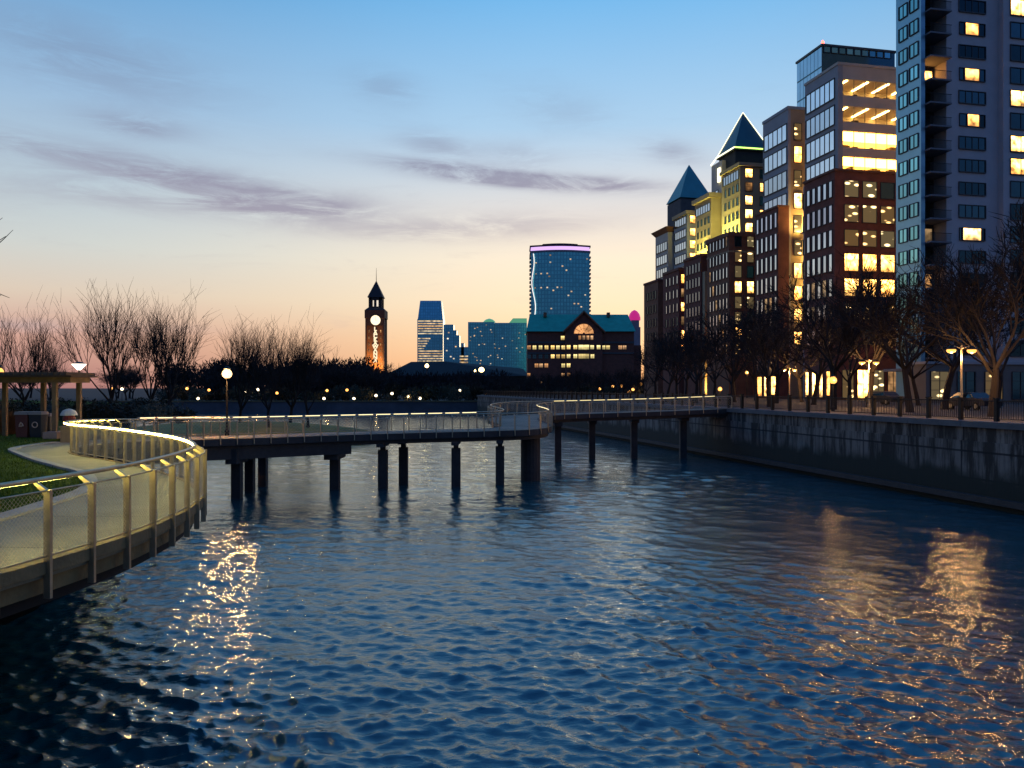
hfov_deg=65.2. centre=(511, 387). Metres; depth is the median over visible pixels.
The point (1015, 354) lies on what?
window
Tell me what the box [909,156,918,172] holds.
window
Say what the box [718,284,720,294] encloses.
window
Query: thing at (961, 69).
window
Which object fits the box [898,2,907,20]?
window
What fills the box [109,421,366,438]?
grass island
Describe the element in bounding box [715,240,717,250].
window
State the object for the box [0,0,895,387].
sky
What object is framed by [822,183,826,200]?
window
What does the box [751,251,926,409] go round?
bare tree
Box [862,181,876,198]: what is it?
window
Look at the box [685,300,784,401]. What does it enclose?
bare tree
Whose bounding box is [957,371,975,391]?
panel window
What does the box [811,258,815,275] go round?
window
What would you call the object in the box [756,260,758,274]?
window
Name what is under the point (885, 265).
window
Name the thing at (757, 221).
window
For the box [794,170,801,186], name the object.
window
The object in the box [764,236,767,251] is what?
window
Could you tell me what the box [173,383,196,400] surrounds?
shrub
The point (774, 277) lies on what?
window
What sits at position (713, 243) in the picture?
window
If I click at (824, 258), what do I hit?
window
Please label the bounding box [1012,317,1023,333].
window
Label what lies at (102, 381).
bare tree
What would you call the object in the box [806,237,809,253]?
window
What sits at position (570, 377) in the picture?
bare tree
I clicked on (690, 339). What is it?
bare tree
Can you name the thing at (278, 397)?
shrub
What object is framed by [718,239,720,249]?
window
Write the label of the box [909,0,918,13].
window
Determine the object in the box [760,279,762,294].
window
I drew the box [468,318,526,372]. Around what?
twin slab tower
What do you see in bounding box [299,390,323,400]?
shrub
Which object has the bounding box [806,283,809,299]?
window
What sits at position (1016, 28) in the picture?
window
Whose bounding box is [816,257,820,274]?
window
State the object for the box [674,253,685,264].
ribbon window
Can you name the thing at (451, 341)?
stepped tower
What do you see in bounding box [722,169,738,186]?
ribbon window
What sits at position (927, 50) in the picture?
balcony door
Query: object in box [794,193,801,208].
window
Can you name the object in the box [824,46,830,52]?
window
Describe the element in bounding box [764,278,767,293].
window
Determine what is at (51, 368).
bare tree
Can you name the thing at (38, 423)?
recycling bin
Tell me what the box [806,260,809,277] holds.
window
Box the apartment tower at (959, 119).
[883,0,1023,395]
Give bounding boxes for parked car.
[865,391,904,404]
[949,392,1002,409]
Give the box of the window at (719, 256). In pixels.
[718,254,720,264]
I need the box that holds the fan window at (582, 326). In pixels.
[574,324,593,333]
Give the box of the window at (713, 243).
[712,242,714,251]
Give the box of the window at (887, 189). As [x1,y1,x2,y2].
[880,182,894,199]
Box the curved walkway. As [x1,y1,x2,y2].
[0,419,206,618]
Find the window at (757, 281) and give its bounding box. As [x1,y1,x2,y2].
[755,280,758,295]
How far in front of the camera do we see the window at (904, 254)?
106.97 m
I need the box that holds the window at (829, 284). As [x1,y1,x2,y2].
[828,278,832,296]
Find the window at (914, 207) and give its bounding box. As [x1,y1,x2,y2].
[909,202,918,217]
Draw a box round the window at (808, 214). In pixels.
[806,213,809,230]
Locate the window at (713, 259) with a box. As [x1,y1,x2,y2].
[712,256,714,266]
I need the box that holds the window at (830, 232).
[828,229,832,246]
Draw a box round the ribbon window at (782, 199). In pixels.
[763,193,786,210]
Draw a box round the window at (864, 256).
[862,254,876,271]
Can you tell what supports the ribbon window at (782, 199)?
in the stepped office
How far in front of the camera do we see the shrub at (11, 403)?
54.41 m
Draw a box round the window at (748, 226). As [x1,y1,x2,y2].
[745,223,752,231]
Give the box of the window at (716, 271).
[715,270,717,280]
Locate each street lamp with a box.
[222,366,231,435]
[782,367,796,394]
[829,374,836,410]
[859,359,878,407]
[946,345,976,416]
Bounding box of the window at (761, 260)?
[760,258,762,273]
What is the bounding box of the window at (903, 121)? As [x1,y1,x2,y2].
[898,115,907,132]
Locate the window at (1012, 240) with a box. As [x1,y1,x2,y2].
[1010,226,1020,242]
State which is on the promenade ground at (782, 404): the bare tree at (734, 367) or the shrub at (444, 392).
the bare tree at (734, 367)
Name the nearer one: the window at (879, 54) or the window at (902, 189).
the window at (902, 189)
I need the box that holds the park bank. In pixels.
[0,420,129,624]
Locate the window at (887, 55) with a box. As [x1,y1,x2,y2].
[884,52,890,58]
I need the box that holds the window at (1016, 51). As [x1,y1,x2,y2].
[1010,44,1023,61]
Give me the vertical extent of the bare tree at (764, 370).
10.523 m
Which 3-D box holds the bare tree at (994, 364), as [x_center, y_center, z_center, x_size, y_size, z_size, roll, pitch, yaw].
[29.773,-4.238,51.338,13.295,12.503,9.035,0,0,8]
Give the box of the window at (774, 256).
[773,254,776,270]
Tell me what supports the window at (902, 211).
in the apartment tower at (959, 119)
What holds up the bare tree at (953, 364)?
on the promenade ground at (782, 404)
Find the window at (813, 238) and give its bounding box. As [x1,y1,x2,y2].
[811,235,815,251]
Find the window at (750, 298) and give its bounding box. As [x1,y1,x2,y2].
[747,297,753,308]
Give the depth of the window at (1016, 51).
105.73 m
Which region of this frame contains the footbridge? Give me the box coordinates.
[89,396,731,498]
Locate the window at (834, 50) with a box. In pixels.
[831,47,838,53]
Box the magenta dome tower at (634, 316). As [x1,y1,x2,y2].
[629,310,639,344]
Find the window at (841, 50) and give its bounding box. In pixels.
[839,47,845,54]
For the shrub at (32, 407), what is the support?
on the lawn at (27, 465)
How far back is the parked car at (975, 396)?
65.19 m
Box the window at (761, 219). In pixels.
[760,217,762,233]
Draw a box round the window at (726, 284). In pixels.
[725,282,727,293]
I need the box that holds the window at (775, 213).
[773,212,776,228]
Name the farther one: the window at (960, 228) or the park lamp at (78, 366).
the window at (960, 228)
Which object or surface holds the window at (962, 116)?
in the apartment tower at (959, 119)
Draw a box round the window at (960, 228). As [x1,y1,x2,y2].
[959,227,962,239]
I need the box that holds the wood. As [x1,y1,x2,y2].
[152,355,643,396]
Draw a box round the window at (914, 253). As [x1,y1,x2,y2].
[909,248,918,263]
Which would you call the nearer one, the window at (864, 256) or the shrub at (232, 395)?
the window at (864, 256)
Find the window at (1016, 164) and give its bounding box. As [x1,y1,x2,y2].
[1010,158,1023,175]
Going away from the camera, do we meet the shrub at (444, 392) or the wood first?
the shrub at (444, 392)
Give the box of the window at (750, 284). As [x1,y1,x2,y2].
[747,281,753,293]
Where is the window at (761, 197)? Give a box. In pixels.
[760,196,762,205]
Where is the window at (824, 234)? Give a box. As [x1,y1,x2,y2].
[822,231,826,248]
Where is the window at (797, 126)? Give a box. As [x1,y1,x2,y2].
[794,123,801,139]
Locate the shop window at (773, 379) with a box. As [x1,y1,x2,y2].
[771,376,775,393]
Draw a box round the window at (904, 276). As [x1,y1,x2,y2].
[898,273,907,287]
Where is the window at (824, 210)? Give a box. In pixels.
[822,206,826,225]
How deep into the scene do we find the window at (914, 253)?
104.90 m
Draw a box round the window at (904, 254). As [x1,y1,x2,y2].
[898,250,907,265]
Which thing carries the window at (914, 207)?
in the apartment tower at (959, 119)
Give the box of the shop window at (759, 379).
[757,377,761,395]
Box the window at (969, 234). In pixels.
[962,227,981,241]
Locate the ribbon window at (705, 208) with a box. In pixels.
[695,202,709,217]
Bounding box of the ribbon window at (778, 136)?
[763,123,786,152]
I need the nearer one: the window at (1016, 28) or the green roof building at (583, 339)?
the window at (1016, 28)
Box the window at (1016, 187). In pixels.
[1010,181,1023,197]
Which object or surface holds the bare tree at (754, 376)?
on the promenade ground at (782, 404)
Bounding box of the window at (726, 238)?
[725,236,727,247]
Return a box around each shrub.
[0,398,24,414]
[11,399,39,411]
[33,403,69,420]
[47,398,74,408]
[51,397,90,417]
[69,405,115,424]
[85,398,144,421]
[97,397,151,420]
[132,397,189,423]
[134,396,173,406]
[136,406,196,423]
[155,389,178,400]
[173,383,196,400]
[189,388,211,400]
[196,391,228,400]
[220,386,241,400]
[236,382,257,400]
[251,390,274,400]
[266,386,290,400]
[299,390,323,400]
[318,389,340,400]
[332,383,355,400]
[348,385,373,400]
[368,389,394,400]
[380,382,403,400]
[400,386,419,400]
[411,384,439,400]
[428,382,455,400]
[448,385,472,400]
[464,382,483,400]
[534,387,548,394]
[576,381,600,392]
[588,383,622,394]
[624,386,643,394]
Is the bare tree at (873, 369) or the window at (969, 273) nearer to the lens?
the bare tree at (873, 369)
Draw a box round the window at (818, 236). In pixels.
[816,233,820,250]
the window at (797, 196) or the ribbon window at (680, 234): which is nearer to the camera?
the window at (797, 196)
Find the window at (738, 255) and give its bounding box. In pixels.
[735,250,741,261]
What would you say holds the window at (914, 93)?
in the apartment tower at (959, 119)
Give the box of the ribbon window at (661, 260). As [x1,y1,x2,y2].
[656,254,666,266]
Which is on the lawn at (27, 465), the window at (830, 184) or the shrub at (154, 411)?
the shrub at (154, 411)
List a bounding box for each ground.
[0,388,476,400]
[489,395,1023,422]
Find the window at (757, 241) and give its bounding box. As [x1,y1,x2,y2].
[756,239,758,254]
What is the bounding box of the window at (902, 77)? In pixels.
[898,70,907,87]
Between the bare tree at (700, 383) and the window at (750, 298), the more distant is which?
the window at (750, 298)
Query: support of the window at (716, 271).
in the pyramid office at (737, 175)
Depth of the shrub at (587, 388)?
217.28 m
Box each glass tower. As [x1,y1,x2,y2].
[529,243,590,314]
[795,40,895,106]
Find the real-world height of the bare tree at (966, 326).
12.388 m
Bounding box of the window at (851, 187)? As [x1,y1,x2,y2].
[844,180,858,197]
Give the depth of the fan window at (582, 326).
318.27 m
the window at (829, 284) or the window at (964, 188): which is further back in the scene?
the window at (829, 284)
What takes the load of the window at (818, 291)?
in the office building at (849, 195)
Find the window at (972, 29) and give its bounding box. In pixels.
[966,22,978,36]
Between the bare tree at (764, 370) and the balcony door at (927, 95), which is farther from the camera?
the balcony door at (927, 95)
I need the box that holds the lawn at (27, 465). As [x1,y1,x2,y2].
[0,400,126,512]
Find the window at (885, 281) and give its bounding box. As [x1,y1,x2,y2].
[880,279,894,296]
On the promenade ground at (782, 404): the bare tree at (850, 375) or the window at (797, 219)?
the bare tree at (850, 375)
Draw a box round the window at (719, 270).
[718,269,720,279]
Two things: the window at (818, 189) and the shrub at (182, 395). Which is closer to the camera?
the window at (818, 189)
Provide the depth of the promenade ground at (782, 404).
70.25 m
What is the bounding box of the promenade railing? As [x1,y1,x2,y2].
[480,390,1023,421]
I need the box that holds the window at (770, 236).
[769,235,771,250]
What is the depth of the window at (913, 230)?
104.90 m
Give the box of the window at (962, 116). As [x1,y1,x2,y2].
[959,113,966,126]
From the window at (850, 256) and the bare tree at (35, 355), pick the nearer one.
the bare tree at (35, 355)
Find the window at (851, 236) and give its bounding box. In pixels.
[844,229,858,246]
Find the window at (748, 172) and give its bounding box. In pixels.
[745,168,752,177]
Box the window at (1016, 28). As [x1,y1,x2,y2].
[1010,21,1023,39]
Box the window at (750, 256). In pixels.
[747,250,753,262]
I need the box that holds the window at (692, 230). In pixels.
[690,228,694,235]
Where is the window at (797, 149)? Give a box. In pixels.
[794,146,801,162]
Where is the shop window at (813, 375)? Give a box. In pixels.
[812,373,815,395]
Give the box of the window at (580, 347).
[578,345,588,349]
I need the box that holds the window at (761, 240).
[760,238,762,253]
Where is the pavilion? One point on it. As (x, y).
(977, 376)
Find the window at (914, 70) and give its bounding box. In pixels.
[909,64,918,81]
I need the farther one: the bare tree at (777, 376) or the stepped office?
the stepped office
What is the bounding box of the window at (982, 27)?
[979,23,985,36]
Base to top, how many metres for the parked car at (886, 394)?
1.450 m
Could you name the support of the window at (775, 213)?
in the stepped office
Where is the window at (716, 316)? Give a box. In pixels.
[715,315,717,325]
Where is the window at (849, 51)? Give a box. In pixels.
[847,48,853,54]
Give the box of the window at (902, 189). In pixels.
[898,183,907,198]
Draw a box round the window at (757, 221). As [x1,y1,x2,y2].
[756,219,758,234]
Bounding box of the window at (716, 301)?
[715,300,717,310]
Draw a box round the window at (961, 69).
[959,67,964,80]
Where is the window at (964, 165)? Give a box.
[958,158,985,173]
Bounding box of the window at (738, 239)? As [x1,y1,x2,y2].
[735,236,741,246]
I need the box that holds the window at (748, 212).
[745,209,752,218]
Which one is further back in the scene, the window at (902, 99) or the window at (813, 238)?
the window at (813, 238)
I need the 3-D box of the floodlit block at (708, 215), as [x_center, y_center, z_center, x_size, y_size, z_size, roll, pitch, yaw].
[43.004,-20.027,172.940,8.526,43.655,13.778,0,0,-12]
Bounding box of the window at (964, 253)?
[958,250,985,264]
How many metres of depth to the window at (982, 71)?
105.65 m
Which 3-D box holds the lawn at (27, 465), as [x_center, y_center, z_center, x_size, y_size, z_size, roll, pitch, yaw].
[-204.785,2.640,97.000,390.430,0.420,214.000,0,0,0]
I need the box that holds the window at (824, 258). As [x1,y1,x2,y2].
[822,255,826,273]
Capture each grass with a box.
[0,408,22,434]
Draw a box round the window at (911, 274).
[909,271,918,286]
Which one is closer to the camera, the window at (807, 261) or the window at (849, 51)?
the window at (807, 261)
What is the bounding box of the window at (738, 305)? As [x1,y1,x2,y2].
[735,296,741,308]
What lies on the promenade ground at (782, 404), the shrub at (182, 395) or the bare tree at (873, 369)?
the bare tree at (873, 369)
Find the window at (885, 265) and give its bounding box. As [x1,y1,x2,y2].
[880,255,894,272]
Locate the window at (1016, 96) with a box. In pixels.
[1010,89,1023,107]
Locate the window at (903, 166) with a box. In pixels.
[898,160,907,176]
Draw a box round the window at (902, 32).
[898,25,907,42]
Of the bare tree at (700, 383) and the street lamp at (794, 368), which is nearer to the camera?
the street lamp at (794, 368)
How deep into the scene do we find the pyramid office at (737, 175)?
160.21 m
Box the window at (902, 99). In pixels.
[898,92,907,109]
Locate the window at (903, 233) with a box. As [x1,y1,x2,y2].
[898,228,907,243]
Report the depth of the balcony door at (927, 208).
106.58 m
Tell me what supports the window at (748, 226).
in the pyramid office at (737, 175)
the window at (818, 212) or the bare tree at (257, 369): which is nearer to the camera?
the bare tree at (257, 369)
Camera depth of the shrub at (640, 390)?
216.85 m
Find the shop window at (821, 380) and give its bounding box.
[819,373,822,396]
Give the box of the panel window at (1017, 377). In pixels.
[1012,372,1023,399]
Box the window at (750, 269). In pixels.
[747,266,753,277]
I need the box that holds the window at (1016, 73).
[1010,67,1023,84]
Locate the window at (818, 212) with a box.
[816,209,820,226]
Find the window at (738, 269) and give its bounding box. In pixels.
[735,265,741,277]
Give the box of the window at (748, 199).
[745,196,752,204]
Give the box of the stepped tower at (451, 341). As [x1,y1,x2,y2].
[443,325,459,362]
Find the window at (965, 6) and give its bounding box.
[958,0,985,14]
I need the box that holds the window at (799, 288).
[794,286,801,299]
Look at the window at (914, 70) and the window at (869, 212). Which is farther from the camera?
the window at (869, 212)
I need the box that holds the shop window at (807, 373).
[805,372,808,396]
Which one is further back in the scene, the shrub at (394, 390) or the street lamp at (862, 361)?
the shrub at (394, 390)
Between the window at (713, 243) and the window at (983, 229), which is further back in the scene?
the window at (713, 243)
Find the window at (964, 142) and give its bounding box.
[958,135,985,150]
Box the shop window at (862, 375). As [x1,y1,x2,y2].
[857,370,867,397]
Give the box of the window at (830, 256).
[828,253,832,271]
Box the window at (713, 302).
[712,301,714,311]
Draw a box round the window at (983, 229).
[982,228,985,241]
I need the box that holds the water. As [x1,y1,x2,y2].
[0,412,1023,767]
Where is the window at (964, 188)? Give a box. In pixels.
[958,181,985,195]
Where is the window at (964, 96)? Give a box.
[958,90,985,105]
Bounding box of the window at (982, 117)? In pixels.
[980,114,985,127]
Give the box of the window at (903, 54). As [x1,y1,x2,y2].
[898,47,907,65]
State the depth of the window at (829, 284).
121.45 m
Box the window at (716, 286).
[715,285,717,295]
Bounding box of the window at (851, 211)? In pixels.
[844,204,858,222]
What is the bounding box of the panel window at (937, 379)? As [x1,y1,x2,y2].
[930,371,948,398]
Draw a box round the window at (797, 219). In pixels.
[794,216,801,232]
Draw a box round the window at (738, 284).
[735,281,741,292]
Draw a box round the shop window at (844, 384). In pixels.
[842,370,853,398]
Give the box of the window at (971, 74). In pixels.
[964,68,979,81]
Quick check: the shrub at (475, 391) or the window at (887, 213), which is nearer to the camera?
the window at (887, 213)
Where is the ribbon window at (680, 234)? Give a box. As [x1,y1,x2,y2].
[674,228,685,240]
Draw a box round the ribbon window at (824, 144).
[805,129,834,163]
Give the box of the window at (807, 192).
[806,190,809,206]
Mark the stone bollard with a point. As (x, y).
(64, 434)
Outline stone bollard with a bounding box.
[59,425,83,442]
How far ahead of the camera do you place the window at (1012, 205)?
105.65 m
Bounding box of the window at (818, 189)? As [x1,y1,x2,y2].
[816,185,820,202]
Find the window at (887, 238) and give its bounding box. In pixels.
[880,231,894,247]
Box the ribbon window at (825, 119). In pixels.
[805,104,834,139]
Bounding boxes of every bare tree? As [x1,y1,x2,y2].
[0,287,81,406]
[0,368,31,398]
[7,365,39,397]
[15,335,74,401]
[36,277,148,403]
[37,366,75,389]
[94,366,138,397]
[99,373,142,398]
[106,363,152,397]
[106,366,146,399]
[107,374,148,398]
[116,287,214,408]
[124,291,198,403]
[189,366,242,391]
[206,365,251,390]
[212,306,276,420]
[232,368,260,396]
[233,317,312,427]
[240,303,326,422]
[246,367,290,400]
[279,321,341,427]
[325,363,379,395]
[349,359,405,390]
[357,363,406,398]
[520,372,544,391]
[560,365,586,390]
[593,373,607,395]
[599,364,637,398]
[611,368,639,396]
[620,370,650,400]
[628,338,697,401]
[628,372,659,392]
[630,330,670,396]
[642,310,736,402]
[643,327,708,399]
[647,335,709,396]
[660,323,746,398]
[682,321,754,394]
[684,325,772,403]
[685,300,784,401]
[721,299,832,395]
[723,292,811,402]
[723,311,795,400]
[746,296,863,404]
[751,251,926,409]
[753,321,839,401]
[796,247,1013,411]
[797,278,923,406]
[801,309,897,403]
[828,251,1023,409]
[869,309,984,405]
[874,218,1023,416]
[920,277,1023,407]
[944,198,1023,334]
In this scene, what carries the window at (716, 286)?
in the pyramid office at (737, 175)
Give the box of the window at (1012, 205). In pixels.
[1010,203,1022,220]
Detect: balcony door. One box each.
[925,2,932,10]
[925,25,932,33]
[925,47,932,56]
[925,70,932,79]
[925,93,932,102]
[925,115,932,125]
[925,138,932,149]
[925,160,932,172]
[925,183,932,195]
[925,205,932,218]
[925,228,932,241]
[925,250,932,264]
[925,273,930,287]
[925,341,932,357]
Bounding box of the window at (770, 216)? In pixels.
[769,214,771,229]
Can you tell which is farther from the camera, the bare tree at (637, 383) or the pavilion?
the bare tree at (637, 383)
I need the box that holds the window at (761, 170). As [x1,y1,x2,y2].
[760,169,762,178]
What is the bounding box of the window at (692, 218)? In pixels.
[690,215,694,223]
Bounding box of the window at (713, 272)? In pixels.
[712,271,714,281]
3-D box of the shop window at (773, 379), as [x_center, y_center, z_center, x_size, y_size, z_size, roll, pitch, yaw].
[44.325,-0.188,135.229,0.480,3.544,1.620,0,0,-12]
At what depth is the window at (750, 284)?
156.18 m
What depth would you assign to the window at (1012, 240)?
105.62 m
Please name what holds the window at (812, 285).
in the office building at (849, 195)
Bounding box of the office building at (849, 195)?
[803,62,895,399]
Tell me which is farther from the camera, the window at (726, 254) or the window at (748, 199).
the window at (748, 199)
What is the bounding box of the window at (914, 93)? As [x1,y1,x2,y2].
[909,87,918,104]
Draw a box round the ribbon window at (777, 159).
[763,146,786,174]
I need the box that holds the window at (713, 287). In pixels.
[712,286,714,296]
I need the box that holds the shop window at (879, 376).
[873,370,884,391]
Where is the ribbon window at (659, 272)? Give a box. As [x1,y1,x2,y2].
[656,267,666,278]
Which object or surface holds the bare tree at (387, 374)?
on the ground at (67, 394)
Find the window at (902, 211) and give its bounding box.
[898,205,907,221]
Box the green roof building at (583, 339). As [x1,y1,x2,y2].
[526,310,640,382]
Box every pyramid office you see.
[662,165,707,395]
[705,112,762,396]
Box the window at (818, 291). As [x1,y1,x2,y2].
[816,281,820,298]
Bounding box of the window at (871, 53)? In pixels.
[869,50,875,57]
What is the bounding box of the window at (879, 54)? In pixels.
[877,51,883,57]
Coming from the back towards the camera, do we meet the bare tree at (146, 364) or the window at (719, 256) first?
the window at (719, 256)
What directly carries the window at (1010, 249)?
in the apartment tower at (959, 119)
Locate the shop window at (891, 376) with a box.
[887,372,895,391]
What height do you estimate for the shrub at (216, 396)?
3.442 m
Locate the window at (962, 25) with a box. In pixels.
[959,21,965,34]
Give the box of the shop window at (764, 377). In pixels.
[764,377,765,395]
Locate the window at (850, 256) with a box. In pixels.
[844,253,858,271]
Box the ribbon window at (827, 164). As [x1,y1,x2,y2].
[805,154,834,180]
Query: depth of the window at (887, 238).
122.30 m
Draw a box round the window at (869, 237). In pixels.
[862,230,876,246]
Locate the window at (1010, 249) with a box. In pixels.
[1010,249,1022,265]
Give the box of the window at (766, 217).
[764,215,767,231]
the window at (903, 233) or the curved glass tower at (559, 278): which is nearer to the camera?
the window at (903, 233)
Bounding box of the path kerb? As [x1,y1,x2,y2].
[0,442,97,521]
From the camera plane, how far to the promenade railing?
58.48 m
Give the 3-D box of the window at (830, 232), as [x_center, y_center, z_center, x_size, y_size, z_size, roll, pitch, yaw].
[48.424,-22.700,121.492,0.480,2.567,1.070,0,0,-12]
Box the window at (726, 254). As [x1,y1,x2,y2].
[725,252,727,262]
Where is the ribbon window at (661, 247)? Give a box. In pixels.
[656,241,666,253]
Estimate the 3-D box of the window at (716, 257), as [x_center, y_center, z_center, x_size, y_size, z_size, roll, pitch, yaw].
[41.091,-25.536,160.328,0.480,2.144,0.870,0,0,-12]
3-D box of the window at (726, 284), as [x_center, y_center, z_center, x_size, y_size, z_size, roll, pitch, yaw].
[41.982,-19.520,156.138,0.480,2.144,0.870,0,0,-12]
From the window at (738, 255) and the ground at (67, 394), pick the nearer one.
the window at (738, 255)
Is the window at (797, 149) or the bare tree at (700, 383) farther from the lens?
the window at (797, 149)
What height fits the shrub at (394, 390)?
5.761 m
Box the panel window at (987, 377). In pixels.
[984,371,1002,399]
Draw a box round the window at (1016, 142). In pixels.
[1010,135,1023,152]
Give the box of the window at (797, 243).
[794,240,801,255]
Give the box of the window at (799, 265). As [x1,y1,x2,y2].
[794,263,801,278]
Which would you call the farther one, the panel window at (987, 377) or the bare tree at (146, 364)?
the panel window at (987, 377)
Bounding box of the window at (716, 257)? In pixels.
[715,255,717,265]
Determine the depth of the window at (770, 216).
136.25 m
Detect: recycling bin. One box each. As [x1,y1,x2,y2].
[14,411,31,437]
[28,411,48,437]
[47,413,51,431]
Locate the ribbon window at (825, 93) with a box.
[805,78,834,114]
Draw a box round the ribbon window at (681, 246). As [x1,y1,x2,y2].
[674,241,685,252]
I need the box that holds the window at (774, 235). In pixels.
[773,233,776,249]
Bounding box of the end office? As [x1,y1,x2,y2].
[643,226,673,395]
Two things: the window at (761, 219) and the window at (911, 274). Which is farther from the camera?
the window at (761, 219)
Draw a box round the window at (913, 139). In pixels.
[909,133,918,149]
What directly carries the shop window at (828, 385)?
in the office building at (849, 195)
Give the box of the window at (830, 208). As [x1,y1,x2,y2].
[828,204,832,223]
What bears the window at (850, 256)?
in the office building at (849, 195)
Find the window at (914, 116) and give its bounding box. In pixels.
[909,110,918,127]
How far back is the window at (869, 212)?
121.66 m
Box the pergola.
[0,372,97,438]
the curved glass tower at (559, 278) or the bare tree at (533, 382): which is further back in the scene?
the curved glass tower at (559, 278)
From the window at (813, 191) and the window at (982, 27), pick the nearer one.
the window at (982, 27)
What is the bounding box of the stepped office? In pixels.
[754,106,804,398]
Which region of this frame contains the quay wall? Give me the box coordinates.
[74,401,476,412]
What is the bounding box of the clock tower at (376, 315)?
[365,273,387,370]
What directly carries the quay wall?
in the water
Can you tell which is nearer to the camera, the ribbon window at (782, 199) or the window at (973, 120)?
the window at (973, 120)
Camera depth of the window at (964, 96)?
105.29 m
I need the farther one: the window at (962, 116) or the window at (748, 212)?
the window at (748, 212)
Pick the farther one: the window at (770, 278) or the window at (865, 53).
the window at (865, 53)
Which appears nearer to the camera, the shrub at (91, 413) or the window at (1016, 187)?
the shrub at (91, 413)
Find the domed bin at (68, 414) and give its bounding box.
[60,409,77,425]
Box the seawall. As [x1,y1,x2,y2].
[476,395,1023,514]
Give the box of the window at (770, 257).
[769,256,771,271]
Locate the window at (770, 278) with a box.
[769,276,771,292]
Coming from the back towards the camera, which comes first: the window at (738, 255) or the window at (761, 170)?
the window at (761, 170)
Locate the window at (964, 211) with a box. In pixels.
[958,204,985,218]
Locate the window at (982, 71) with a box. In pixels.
[980,69,985,82]
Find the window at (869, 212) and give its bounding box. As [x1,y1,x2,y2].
[862,205,876,223]
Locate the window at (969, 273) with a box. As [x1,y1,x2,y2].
[959,273,985,286]
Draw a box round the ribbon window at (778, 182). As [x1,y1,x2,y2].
[763,170,786,196]
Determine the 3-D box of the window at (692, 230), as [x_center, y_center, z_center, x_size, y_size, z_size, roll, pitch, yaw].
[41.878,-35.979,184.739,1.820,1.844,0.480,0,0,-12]
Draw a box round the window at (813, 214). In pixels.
[811,211,815,228]
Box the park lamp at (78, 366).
[72,362,85,372]
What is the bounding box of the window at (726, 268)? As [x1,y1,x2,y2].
[725,267,727,277]
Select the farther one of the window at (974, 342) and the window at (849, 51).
the window at (849, 51)
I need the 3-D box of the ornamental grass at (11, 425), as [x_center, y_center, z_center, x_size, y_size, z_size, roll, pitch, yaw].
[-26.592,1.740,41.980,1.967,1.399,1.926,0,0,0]
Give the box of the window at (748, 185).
[745,182,752,191]
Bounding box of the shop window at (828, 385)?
[826,371,830,396]
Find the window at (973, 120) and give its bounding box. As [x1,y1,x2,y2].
[967,113,979,127]
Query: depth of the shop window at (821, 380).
123.73 m
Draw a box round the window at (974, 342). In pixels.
[958,342,985,354]
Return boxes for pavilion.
[904,361,1023,402]
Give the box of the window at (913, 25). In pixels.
[909,17,918,36]
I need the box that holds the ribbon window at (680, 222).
[674,216,685,228]
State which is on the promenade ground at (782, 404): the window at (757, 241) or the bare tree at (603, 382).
the bare tree at (603, 382)
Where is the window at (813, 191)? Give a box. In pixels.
[811,187,815,204]
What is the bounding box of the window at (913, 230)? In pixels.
[909,225,918,240]
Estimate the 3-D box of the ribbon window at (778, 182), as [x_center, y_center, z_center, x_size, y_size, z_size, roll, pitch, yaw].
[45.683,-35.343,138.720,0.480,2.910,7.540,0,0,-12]
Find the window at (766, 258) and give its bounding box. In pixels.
[764,257,767,272]
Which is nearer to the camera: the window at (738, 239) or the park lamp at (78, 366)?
the park lamp at (78, 366)
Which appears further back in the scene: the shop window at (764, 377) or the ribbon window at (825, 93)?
the shop window at (764, 377)
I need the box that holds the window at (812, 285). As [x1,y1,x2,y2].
[811,282,815,299]
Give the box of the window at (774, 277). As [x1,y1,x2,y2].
[773,275,776,290]
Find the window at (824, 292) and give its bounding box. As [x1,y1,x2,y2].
[822,280,826,296]
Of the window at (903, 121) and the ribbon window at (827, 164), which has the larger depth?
the ribbon window at (827, 164)
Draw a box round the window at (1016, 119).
[1010,112,1023,129]
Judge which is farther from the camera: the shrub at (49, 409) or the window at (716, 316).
the window at (716, 316)
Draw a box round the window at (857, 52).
[854,49,860,55]
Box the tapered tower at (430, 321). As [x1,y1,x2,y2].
[417,301,444,361]
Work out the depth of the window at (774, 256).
134.81 m
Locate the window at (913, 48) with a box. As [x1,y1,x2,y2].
[909,41,918,59]
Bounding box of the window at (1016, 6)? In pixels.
[1010,0,1023,16]
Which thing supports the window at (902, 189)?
in the apartment tower at (959, 119)
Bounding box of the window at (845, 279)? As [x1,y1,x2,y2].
[844,278,858,296]
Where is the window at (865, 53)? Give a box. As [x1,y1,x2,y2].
[862,50,868,56]
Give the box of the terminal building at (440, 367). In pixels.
[393,361,526,390]
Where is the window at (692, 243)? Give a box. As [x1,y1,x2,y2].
[690,240,694,248]
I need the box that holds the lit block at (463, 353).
[459,343,467,362]
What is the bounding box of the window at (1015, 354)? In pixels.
[1010,340,1023,356]
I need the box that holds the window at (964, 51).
[958,44,985,59]
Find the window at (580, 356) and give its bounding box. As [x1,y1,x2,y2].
[578,354,588,358]
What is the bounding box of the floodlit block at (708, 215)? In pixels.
[683,192,721,395]
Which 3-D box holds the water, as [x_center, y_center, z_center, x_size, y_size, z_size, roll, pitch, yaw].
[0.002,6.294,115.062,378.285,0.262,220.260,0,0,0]
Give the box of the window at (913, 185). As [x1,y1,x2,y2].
[909,179,918,195]
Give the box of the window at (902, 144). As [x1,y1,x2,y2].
[898,138,907,154]
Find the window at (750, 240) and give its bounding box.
[747,237,753,246]
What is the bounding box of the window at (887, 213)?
[880,206,894,223]
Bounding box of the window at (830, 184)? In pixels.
[828,180,832,198]
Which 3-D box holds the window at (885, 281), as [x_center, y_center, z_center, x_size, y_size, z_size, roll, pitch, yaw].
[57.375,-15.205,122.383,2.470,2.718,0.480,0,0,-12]

